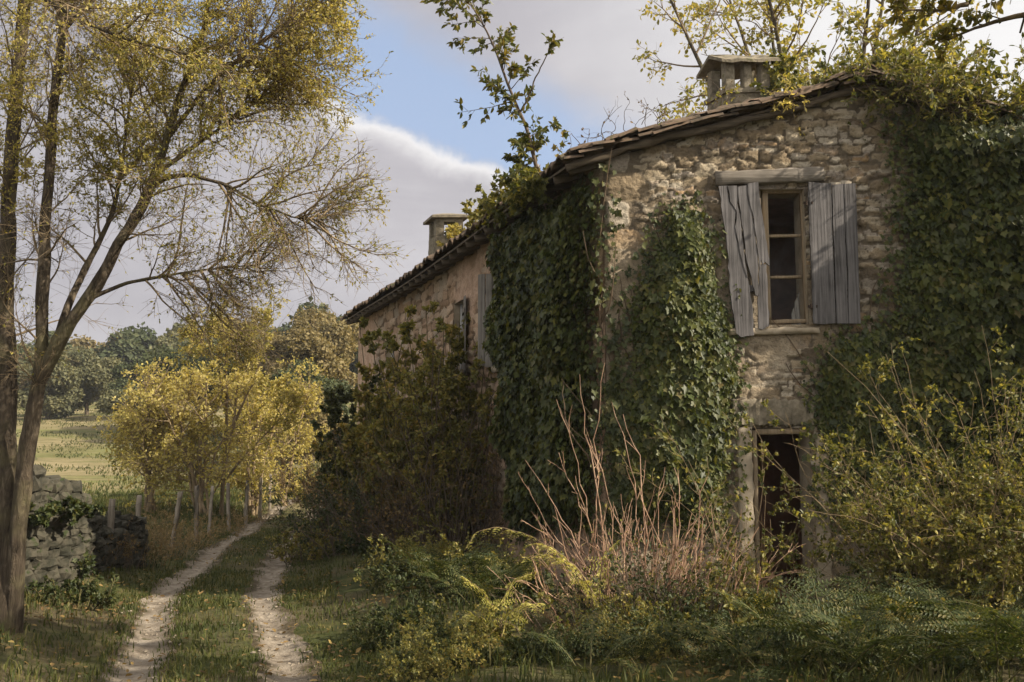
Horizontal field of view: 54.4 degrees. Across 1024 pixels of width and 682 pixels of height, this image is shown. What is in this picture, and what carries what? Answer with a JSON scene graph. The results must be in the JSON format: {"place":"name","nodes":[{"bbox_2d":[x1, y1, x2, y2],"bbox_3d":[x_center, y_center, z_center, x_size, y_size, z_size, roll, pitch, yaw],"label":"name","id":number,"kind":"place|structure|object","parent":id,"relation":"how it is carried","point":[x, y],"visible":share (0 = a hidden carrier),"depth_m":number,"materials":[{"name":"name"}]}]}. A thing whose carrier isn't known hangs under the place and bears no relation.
{"place":"outdoors","nodes":[
{"label":"outdoors","id":0,"kind":"place"},
{"bbox_2d":[97,499,321,681],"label":"dirt track","id":1,"kind":"structure","parent":0,"point":[285,653],"depth_m":10.23,"materials":[{"name":"soil"}]},
{"bbox_2d":[78,517,323,681],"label":"loose pebbles","id":2,"kind":"object","parent":1,"relation":"on","point":[308,651],"visible":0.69,"depth_m":10.68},
{"bbox_2d":[0,522,889,681],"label":"fallen leaves","id":3,"kind":"object","parent":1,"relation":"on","point":[359,649],"visible":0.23,"depth_m":9.27,"materials":[{"name":"brown plant"}]},
{"bbox_2d":[0,387,1023,681],"bbox_3d":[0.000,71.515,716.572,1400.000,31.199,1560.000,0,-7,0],"label":"ground","id":4,"kind":"structure","parent":0,"point":[92,461],"depth_m":10.04,"materials":[{"name":"plant"}]},
{"bbox_2d":[17,350,84,419],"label":"tree","id":5,"kind":"object","parent":4,"relation":"on","point":[60,400],"visible":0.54,"depth_m":77.24,"materials":[{"name":"green plant"}]},
{"bbox_2d":[24,464,91,593],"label":"stone wall","id":6,"kind":"structure","parent":4,"relation":"on","point":[50,554],"depth_m":11.81,"materials":[{"name":"stone"}]},
{"bbox_2d":[28,494,107,527],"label":"wall creeper","id":7,"kind":"object","parent":6,"relation":"attached to","point":[77,509],"depth_m":11.64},
{"bbox_2d":[26,567,120,611],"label":"nettle clump","id":8,"kind":"object","parent":4,"relation":"on","point":[87,590],"visible":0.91,"depth_m":10.98,"materials":[{"name":"plant"}]},
{"bbox_2d":[66,346,124,414],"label":"tree","id":9,"kind":"object","parent":4,"relation":"on","point":[95,377],"visible":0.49,"depth_m":82.95,"materials":[{"name":"green plant"}]},
{"bbox_2d":[78,510,149,578],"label":"stone wall","id":10,"kind":"structure","parent":4,"relation":"on","point":[96,532],"depth_m":14.27,"materials":[{"name":"stone"}]},
{"bbox_2d":[94,389,143,422],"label":"tree","id":11,"kind":"object","parent":4,"relation":"on","point":[106,402],"visible":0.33,"depth_m":68.75,"materials":[{"name":"green plant"}]},
{"bbox_2d":[107,360,169,393],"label":"tree","id":12,"kind":"object","parent":4,"relation":"on","point":[120,380],"visible":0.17,"depth_m":77.23,"materials":[{"name":"green plant"}]},
{"bbox_2d":[17,313,264,401],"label":"brown woods","id":13,"kind":"object","parent":4,"relation":"on","point":[81,342],"visible":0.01,"depth_m":116.22,"materials":[{"name":"green plant"}]},
{"bbox_2d":[18,318,271,367],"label":"grey woods","id":14,"kind":"object","parent":4,"relation":"on","point":[166,339],"visible":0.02,"depth_m":105.67,"materials":[{"name":"green plant"}]},
{"bbox_2d":[88,356,223,513],"bbox_3d":[-9.209,2.452,25.692,3.215,4.211,2.724,4,-8,-27],"label":"hazel tree","id":15,"kind":"object","parent":4,"relation":"on","point":[144,438],"visible":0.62,"depth_m":25.50,"materials":[{"name":"yellow plant"}]},
{"bbox_2d":[134,334,228,424],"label":"tree","id":16,"kind":"object","parent":4,"relation":"on","point":[163,353],"visible":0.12,"depth_m":64.87,"materials":[{"name":"green plant"}]},
{"bbox_2d":[146,510,218,559],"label":"dry weed","id":17,"kind":"object","parent":4,"relation":"on","point":[180,537],"visible":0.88,"depth_m":17.08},
{"bbox_2d":[16,296,358,387],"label":"dark woods","id":18,"kind":"object","parent":4,"relation":"on","point":[135,343],"visible":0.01,"depth_m":109.29,"materials":[{"name":"green plant"}]},
{"bbox_2d":[107,474,271,547],"bbox_3d":[-6.460,3.680,21.749,0.386,1.355,17.088,1,-7,-5],"label":"field fence","id":19,"kind":"object","parent":4,"relation":"on","point":[111,514],"visible":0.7,"depth_m":19.67,"materials":[{"name":"grey wood"}]},
{"bbox_2d":[117,356,269,515],"bbox_3d":[-8.016,2.464,25.337,3.645,4.223,3.907,4,-8,-31],"label":"hazel tree","id":20,"kind":"object","parent":4,"relation":"on","point":[198,450],"visible":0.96,"depth_m":25.18,"materials":[{"name":"yellow plant"}]},
{"bbox_2d":[0,0,413,633],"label":"autumn tree","id":21,"kind":"object","parent":4,"relation":"on","point":[278,66],"visible":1,"depth_m":9.10,"materials":[{"name":"yellow plant"}]},
{"bbox_2d":[171,287,325,516],"bbox_3d":[-7.136,1.791,26.542,4.151,6.546,1.898,-1,-7,10],"label":"ash tree","id":22,"kind":"object","parent":4,"relation":"on","point":[289,395],"visible":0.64,"depth_m":26.45,"materials":[{"name":"yellow plant"}]},
{"bbox_2d":[206,355,302,515],"bbox_3d":[-7.365,2.711,28.420,3.233,4.693,3.332,-5,-9,39],"label":"hazel tree","id":23,"kind":"object","parent":4,"relation":"on","point":[268,414],"visible":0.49,"depth_m":28.12,"materials":[{"name":"yellow plant"}]},
{"bbox_2d":[222,379,343,471],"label":"tree","id":24,"kind":"object","parent":4,"relation":"on","point":[322,417],"visible":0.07,"depth_m":45.42,"materials":[{"name":"plant"}]},
{"bbox_2d":[239,353,330,505],"bbox_3d":[-7.371,2.932,32.196,3.313,4.989,2.977,3,-7,-23],"label":"hazel tree","id":25,"kind":"object","parent":4,"relation":"on","point":[282,381],"visible":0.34,"depth_m":31.93,"materials":[{"name":"yellow plant"}]},
{"bbox_2d":[251,325,350,388],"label":"tree","id":26,"kind":"object","parent":4,"relation":"on","point":[303,344],"visible":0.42,"depth_m":56.89,"materials":[{"name":"green plant"}]},
{"bbox_2d":[269,359,352,463],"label":"tree","id":27,"kind":"object","parent":4,"relation":"on","point":[331,383],"visible":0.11,"depth_m":49.82,"materials":[{"name":"green plant"}]},
{"bbox_2d":[259,516,369,564],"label":"verge shrub","id":28,"kind":"object","parent":4,"relation":"on","point":[281,551],"visible":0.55,"depth_m":16.56,"materials":[{"name":"green plant"}]},
{"bbox_2d":[289,305,358,386],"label":"tree","id":29,"kind":"object","parent":4,"relation":"on","point":[344,337],"visible":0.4,"depth_m":64.89,"materials":[{"name":"green plant"}]},
{"bbox_2d":[262,467,410,554],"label":"bramble thicket","id":30,"kind":"object","parent":4,"relation":"on","point":[306,507],"visible":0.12,"depth_m":17.36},
{"bbox_2d":[306,374,381,501],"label":"ivy bush","id":31,"kind":"object","parent":4,"relation":"on","point":[333,409],"visible":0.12,"depth_m":22.40,"materials":[{"name":"green plant"}]},
{"bbox_2d":[286,467,407,558],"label":"verge shrub","id":32,"kind":"object","parent":4,"relation":"on","point":[359,507],"visible":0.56,"depth_m":16.05,"materials":[{"name":"plant"}]},
{"bbox_2d":[309,397,437,528],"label":"bush","id":33,"kind":"object","parent":4,"relation":"on","point":[353,438],"visible":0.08,"depth_m":17.74,"materials":[{"name":"green plant"}]},
{"bbox_2d":[340,599,420,643],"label":"weed clump","id":34,"kind":"object","parent":4,"relation":"on","point":[375,622],"visible":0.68,"depth_m":9.06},
{"bbox_2d":[281,428,483,548],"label":"bramble thicket","id":35,"kind":"object","parent":4,"relation":"on","point":[383,502],"visible":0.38,"depth_m":15.35,"materials":[{"name":"green plant"}]},
{"bbox_2d":[353,624,414,653],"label":"weed clump","id":36,"kind":"object","parent":4,"relation":"on","point":[372,641],"visible":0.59,"depth_m":8.76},
{"bbox_2d":[353,545,450,596],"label":"weed clump","id":37,"kind":"object","parent":4,"relation":"on","point":[390,559],"visible":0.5,"depth_m":11.37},
{"bbox_2d":[353,525,459,587],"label":"weed clump","id":38,"kind":"object","parent":4,"relation":"on","point":[449,547],"visible":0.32,"depth_m":12.04,"materials":[{"name":"green plant"}]},
{"bbox_2d":[304,405,512,564],"bbox_3d":[-0.898,2.123,14.650,4.037,2.662,3.110,0,-7,0],"label":"bramble thicket","id":39,"kind":"object","parent":4,"relation":"on","point":[474,519],"visible":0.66,"depth_m":14.28,"materials":[{"name":"green plant"}]},
{"bbox_2d":[376,596,453,630],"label":"weed clump","id":40,"kind":"object","parent":4,"relation":"on","point":[407,608],"visible":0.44,"depth_m":9.25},
{"bbox_2d":[365,626,467,681],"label":"weed clump","id":41,"kind":"object","parent":4,"relation":"on","point":[394,668],"visible":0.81,"depth_m":7.05,"materials":[{"name":"green plant"}]},
{"bbox_2d":[352,300,494,546],"bbox_3d":[-1.145,1.514,16.144,2.876,4.223,2.806,2,-7,-14],"label":"bush","id":42,"kind":"object","parent":4,"relation":"on","point":[377,406],"visible":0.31,"depth_m":15.78,"materials":[{"name":"green plant"}]},
{"bbox_2d":[368,324,501,554],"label":"bush","id":43,"kind":"object","parent":4,"relation":"on","point":[427,431],"visible":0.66,"depth_m":14.57,"materials":[{"name":"green plant"}]},
{"bbox_2d":[383,593,510,653],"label":"weed clump","id":44,"kind":"object","parent":4,"relation":"on","point":[486,628],"visible":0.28,"depth_m":7.87,"materials":[{"name":"green plant"}]},
{"bbox_2d":[384,552,516,604],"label":"weed clump","id":45,"kind":"object","parent":4,"relation":"on","point":[424,586],"visible":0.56,"depth_m":10.49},
{"bbox_2d":[404,605,499,652],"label":"weed clump","id":46,"kind":"object","parent":4,"relation":"on","point":[437,619],"visible":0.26,"depth_m":8.01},
{"bbox_2d":[402,611,517,680],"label":"weed clump","id":47,"kind":"object","parent":4,"relation":"on","point":[439,657],"visible":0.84,"depth_m":7.05,"materials":[{"name":"green plant"}]},
{"bbox_2d":[407,523,517,562],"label":"weed clump","id":48,"kind":"object","parent":4,"relation":"on","point":[433,547],"visible":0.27,"depth_m":13.16,"materials":[{"name":"green plant"}]},
{"bbox_2d":[410,559,542,605],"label":"fern","id":49,"kind":"object","parent":4,"relation":"on","point":[466,587],"visible":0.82,"depth_m":9.98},
{"bbox_2d":[438,557,537,602],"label":"fern","id":50,"kind":"object","parent":4,"relation":"on","point":[490,576],"visible":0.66,"depth_m":10.09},
{"bbox_2d":[448,540,551,583],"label":"fern","id":51,"kind":"object","parent":4,"relation":"on","point":[482,559],"visible":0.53,"depth_m":11.06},
{"bbox_2d":[436,536,563,596],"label":"weed clump","id":52,"kind":"object","parent":4,"relation":"on","point":[479,543],"visible":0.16,"depth_m":11.15,"materials":[{"name":"green plant"}]},
{"bbox_2d":[456,573,544,636],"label":"bracken","id":53,"kind":"object","parent":4,"relation":"on","point":[509,614],"visible":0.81,"depth_m":8.02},
{"bbox_2d":[476,638,555,666],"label":"weed clump","id":54,"kind":"object","parent":4,"relation":"on","point":[539,657],"visible":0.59,"depth_m":7.10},
{"bbox_2d":[473,591,569,648],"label":"bramble bush","id":55,"kind":"object","parent":4,"relation":"on","point":[512,626],"visible":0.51,"depth_m":8.05,"materials":[{"name":"green plant"}]},
{"bbox_2d":[457,568,591,606],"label":"weed clump","id":56,"kind":"object","parent":4,"relation":"on","point":[548,578],"visible":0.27,"depth_m":10.16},
{"bbox_2d":[507,622,584,660],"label":"weed clump","id":57,"kind":"object","parent":4,"relation":"on","point":[531,637],"visible":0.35,"depth_m":7.44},
{"bbox_2d":[466,527,626,615],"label":"bracken","id":58,"kind":"object","parent":4,"relation":"on","point":[575,573],"visible":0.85,"depth_m":8.51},
{"bbox_2d":[516,612,658,676],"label":"bracken","id":59,"kind":"object","parent":4,"relation":"on","point":[604,660],"visible":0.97,"depth_m":6.90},
{"bbox_2d":[429,542,790,632],"bbox_3d":[0.875,2.129,8.646,2.955,0.827,1.321,-3,-7,22],"label":"dry weed","id":60,"kind":"object","parent":4,"relation":"on","point":[635,594],"visible":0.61,"depth_m":8.52,"materials":[{"name":"plant"}]},
{"bbox_2d":[565,576,671,636],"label":"weed clump","id":61,"kind":"object","parent":4,"relation":"on","point":[642,602],"visible":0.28,"depth_m":8.25,"materials":[{"name":"green plant"}]},
{"bbox_2d":[575,591,662,638],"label":"weed clump","id":62,"kind":"object","parent":4,"relation":"on","point":[606,607],"visible":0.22,"depth_m":8.19,"materials":[{"name":"green plant"}]},
{"bbox_2d":[573,605,681,656],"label":"weed clump","id":63,"kind":"object","parent":4,"relation":"on","point":[647,619],"visible":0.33,"depth_m":7.67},
{"bbox_2d":[588,621,688,667],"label":"fern","id":64,"kind":"object","parent":4,"relation":"on","point":[654,642],"visible":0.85,"depth_m":7.01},
{"bbox_2d":[580,605,709,667],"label":"weed clump","id":65,"kind":"object","parent":4,"relation":"on","point":[666,652],"visible":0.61,"depth_m":7.16,"materials":[{"name":"green plant"}]},
{"bbox_2d":[488,362,805,632],"bbox_3d":[1.252,1.387,9.095,2.909,2.416,1.443,1,-7,-7],"label":"twig shrub","id":66,"kind":"object","parent":4,"relation":"on","point":[673,560],"visible":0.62,"depth_m":9.06,"materials":[{"name":"brown plant"}]},
{"bbox_2d":[340,54,1023,607],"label":"stone house","id":67,"kind":"structure","parent":4,"relation":"on","point":[802,218],"depth_m":11.77,"materials":[{"name":"stone"}]},
{"bbox_2d":[454,295,466,374],"bbox_3d":[-0.784,-0.046,16.930,0.747,1.310,1.103,0,-7,0],"label":"shutter","id":68,"kind":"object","parent":67,"relation":"in","point":[459,312],"depth_m":17.32,"materials":[{"name":"wood"}]},
{"bbox_2d":[478,274,497,372],"bbox_3d":[-0.108,-0.310,14.798,0.335,1.534,1.185,4,-8,-28],"label":"shutter","id":69,"kind":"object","parent":67,"relation":"in","point":[482,290],"depth_m":15.19,"materials":[{"name":"wood"}]},
{"bbox_2d":[420,0,563,168],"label":"roof sapling","id":70,"kind":"object","parent":67,"relation":"on","point":[523,141],"visible":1,"depth_m":13.07,"materials":[{"name":"green plant"}]},
{"bbox_2d":[460,164,540,241],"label":"roof vine","id":71,"kind":"object","parent":67,"relation":"attached to","point":[476,215],"visible":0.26,"depth_m":14.82,"materials":[{"name":"green plant"}]},
{"bbox_2d":[476,163,555,228],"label":"roof vine","id":72,"kind":"object","parent":67,"relation":"attached to","point":[526,190],"visible":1,"depth_m":12.77,"materials":[{"name":"green plant"}]},
{"bbox_2d":[489,129,569,217],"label":"roof vine","id":73,"kind":"object","parent":67,"relation":"on","point":[507,178],"visible":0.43,"depth_m":13.12,"materials":[{"name":"green plant"}]},
{"bbox_2d":[481,148,615,563],"bbox_3d":[0.239,0.169,12.931,0.601,5.330,3.916,2,-7,-20],"label":"ivy","id":74,"kind":"object","parent":67,"relation":"attached to","point":[528,267],"visible":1,"depth_m":12.16,"materials":[{"name":"green plant"}]},
{"bbox_2d":[560,163,642,537],"bbox_3d":[1.066,0.050,11.449,1.042,4.356,0.183,0,-7,0],"label":"ivy","id":75,"kind":"object","parent":67,"relation":"attached to","point":[614,435],"visible":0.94,"depth_m":11.38,"materials":[{"name":"green plant"}]},
{"bbox_2d":[562,74,739,162],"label":"roof vine","id":76,"kind":"object","parent":67,"relation":"attached to","point":[609,115],"visible":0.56,"depth_m":11.97,"materials":[{"name":"green plant"}]},
{"bbox_2d":[583,189,753,548],"bbox_3d":[1.797,0.262,11.281,1.938,4.149,0.465,0,-7,0],"label":"ivy","id":77,"kind":"object","parent":67,"relation":"attached to","point":[685,391],"visible":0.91,"depth_m":11.27,"materials":[{"name":"green plant"}]},
{"bbox_2d":[731,398,831,604],"bbox_3d":[3.087,1.938,11.509,1.144,2.550,0.524,0,-7,0],"label":"doorway","id":78,"kind":"structure","parent":67,"relation":"in","point":[796,413],"depth_m":11.40,"materials":[{"name":"stone"}]},
{"bbox_2d":[749,37,822,96],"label":"roof vine","id":79,"kind":"object","parent":67,"relation":"attached to","point":[781,67],"visible":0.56,"depth_m":13.69,"materials":[{"name":"green plant"}]},
{"bbox_2d":[764,73,808,135],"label":"roof vine","id":80,"kind":"object","parent":67,"relation":"attached to","point":[789,105],"visible":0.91,"depth_m":11.69,"materials":[{"name":"yellow plant"}]},
{"bbox_2d":[714,167,860,336],"bbox_3d":[3.223,-1.023,11.851,1.660,2.036,0.547,0,-7,0],"label":"window","id":81,"kind":"structure","parent":67,"relation":"in","point":[838,209],"depth_m":11.62,"materials":[{"name":"wood"}]},
{"bbox_2d":[773,266,905,558],"bbox_3d":[3.825,0.786,11.329,1.621,3.386,0.246,0,-7,0],"label":"ivy","id":82,"kind":"object","parent":67,"relation":"attached to","point":[838,386],"visible":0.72,"depth_m":11.34,"materials":[{"name":"green plant"}]},
{"bbox_2d":[784,12,1023,163],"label":"roof vine","id":83,"kind":"object","parent":67,"relation":"attached to","point":[953,70],"visible":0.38,"depth_m":11.81,"materials":[{"name":"green plant"}]},
{"bbox_2d":[838,92,1023,559],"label":"ivy","id":84,"kind":"object","parent":67,"relation":"attached to","point":[988,292],"visible":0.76,"depth_m":11.26,"materials":[{"name":"green plant"}]},
{"bbox_2d":[839,43,1023,141],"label":"roof vine","id":85,"kind":"object","parent":67,"relation":"attached to","point":[942,99],"visible":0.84,"depth_m":11.58,"materials":[{"name":"green plant"}]},
{"bbox_2d":[612,414,782,579],"bbox_3d":[1.802,1.770,10.231,1.488,1.982,2.473,0,-7,0],"label":"bramble cane","id":86,"kind":"object","parent":4,"relation":"on","point":[726,509],"visible":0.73,"depth_m":9.88,"materials":[{"name":"green plant"}]},
{"bbox_2d":[633,597,776,676],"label":"weed clump","id":87,"kind":"object","parent":4,"relation":"on","point":[702,614],"visible":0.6,"depth_m":7.14,"materials":[{"name":"plant"}]},
{"bbox_2d":[648,626,786,671],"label":"fern","id":88,"kind":"object","parent":4,"relation":"on","point":[708,653],"visible":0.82,"depth_m":6.90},
{"bbox_2d":[658,544,794,628],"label":"bramble bush","id":89,"kind":"object","parent":4,"relation":"on","point":[742,590],"visible":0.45,"depth_m":8.92,"materials":[{"name":"green plant"}]},
{"bbox_2d":[654,610,858,681],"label":"fern","id":90,"kind":"object","parent":4,"relation":"on","point":[764,667],"visible":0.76,"depth_m":6.74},
{"bbox_2d":[697,578,825,634],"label":"fern","id":91,"kind":"object","parent":4,"relation":"on","point":[764,610],"visible":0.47,"depth_m":8.24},
{"bbox_2d":[709,566,874,650],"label":"fern","id":92,"kind":"object","parent":4,"relation":"on","point":[806,596],"visible":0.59,"depth_m":7.56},
{"bbox_2d":[729,511,878,602],"bbox_3d":[3.157,2.299,10.275,1.689,1.135,0.945,3,-8,-26],"label":"bramble cane","id":93,"kind":"object","parent":4,"relation":"on","point":[820,556],"visible":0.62,"depth_m":10.16,"materials":[{"name":"green plant"}]},
{"bbox_2d":[632,0,989,124],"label":"thorn tree","id":94,"kind":"object","parent":4,"relation":"on","point":[772,17],"visible":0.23,"depth_m":19.28,"materials":[{"name":"yellow plant"}]},
{"bbox_2d":[763,618,922,681],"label":"weed clump","id":95,"kind":"object","parent":4,"relation":"on","point":[846,643],"visible":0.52,"depth_m":6.62,"materials":[{"name":"plant"}]},
{"bbox_2d":[763,566,947,679],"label":"fern","id":96,"kind":"object","parent":4,"relation":"on","point":[804,631],"visible":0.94,"depth_m":6.68,"materials":[{"name":"plant"}]},
{"bbox_2d":[776,576,944,642],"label":"fern","id":97,"kind":"object","parent":4,"relation":"on","point":[858,599],"visible":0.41,"depth_m":7.62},
{"bbox_2d":[722,325,1023,608],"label":"bramble bush","id":98,"kind":"object","parent":4,"relation":"on","point":[976,478],"visible":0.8,"depth_m":9.23,"materials":[{"name":"green plant"}]},
{"bbox_2d":[753,433,1023,624],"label":"bramble bush","id":99,"kind":"object","parent":4,"relation":"on","point":[872,549],"visible":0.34,"depth_m":9.60,"materials":[{"name":"green plant"}]},
{"bbox_2d":[781,597,1003,681],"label":"fern","id":100,"kind":"object","parent":4,"relation":"on","point":[895,654],"visible":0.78,"depth_m":6.42,"materials":[{"name":"plant"}]},
{"bbox_2d":[850,575,952,630],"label":"fern","id":101,"kind":"object","parent":4,"relation":"on","point":[878,592],"visible":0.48,"depth_m":8.02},
{"bbox_2d":[826,456,1023,628],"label":"bramble bush","id":102,"kind":"object","parent":4,"relation":"on","point":[999,578],"visible":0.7,"depth_m":8.81,"materials":[{"name":"green plant"}]},
{"bbox_2d":[858,625,1005,681],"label":"weed clump","id":103,"kind":"object","parent":4,"relation":"on","point":[991,664],"visible":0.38,"depth_m":6.56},
{"bbox_2d":[850,573,1023,651],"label":"fern","id":104,"kind":"object","parent":4,"relation":"on","point":[928,601],"visible":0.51,"depth_m":7.57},
{"bbox_2d":[851,610,1023,680],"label":"fern","id":105,"kind":"object","parent":4,"relation":"on","point":[953,638],"visible":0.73,"depth_m":6.39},
{"bbox_2d":[868,575,1019,655],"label":"weed clump","id":106,"kind":"object","parent":4,"relation":"on","point":[957,591],"visible":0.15,"depth_m":7.58,"materials":[{"name":"green plant"}]},
{"bbox_2d":[884,0,1023,66],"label":"oak tree","id":107,"kind":"object","parent":4,"relation":"on","point":[941,34],"visible":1,"depth_m":7.84,"materials":[{"name":"green plant"}]},
{"bbox_2d":[905,592,1023,681],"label":"fern","id":108,"kind":"object","parent":4,"relation":"on","point":[994,628],"visible":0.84,"depth_m":6.49,"materials":[{"name":"plant"}]},
{"bbox_2d":[947,596,1023,657],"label":"fern","id":109,"kind":"object","parent":4,"relation":"on","point":[994,613],"visible":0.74,"depth_m":6.54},
{"bbox_2d":[0,0,1023,345],"label":"sky","id":110,"kind":"structure","parent":0,"point":[413,128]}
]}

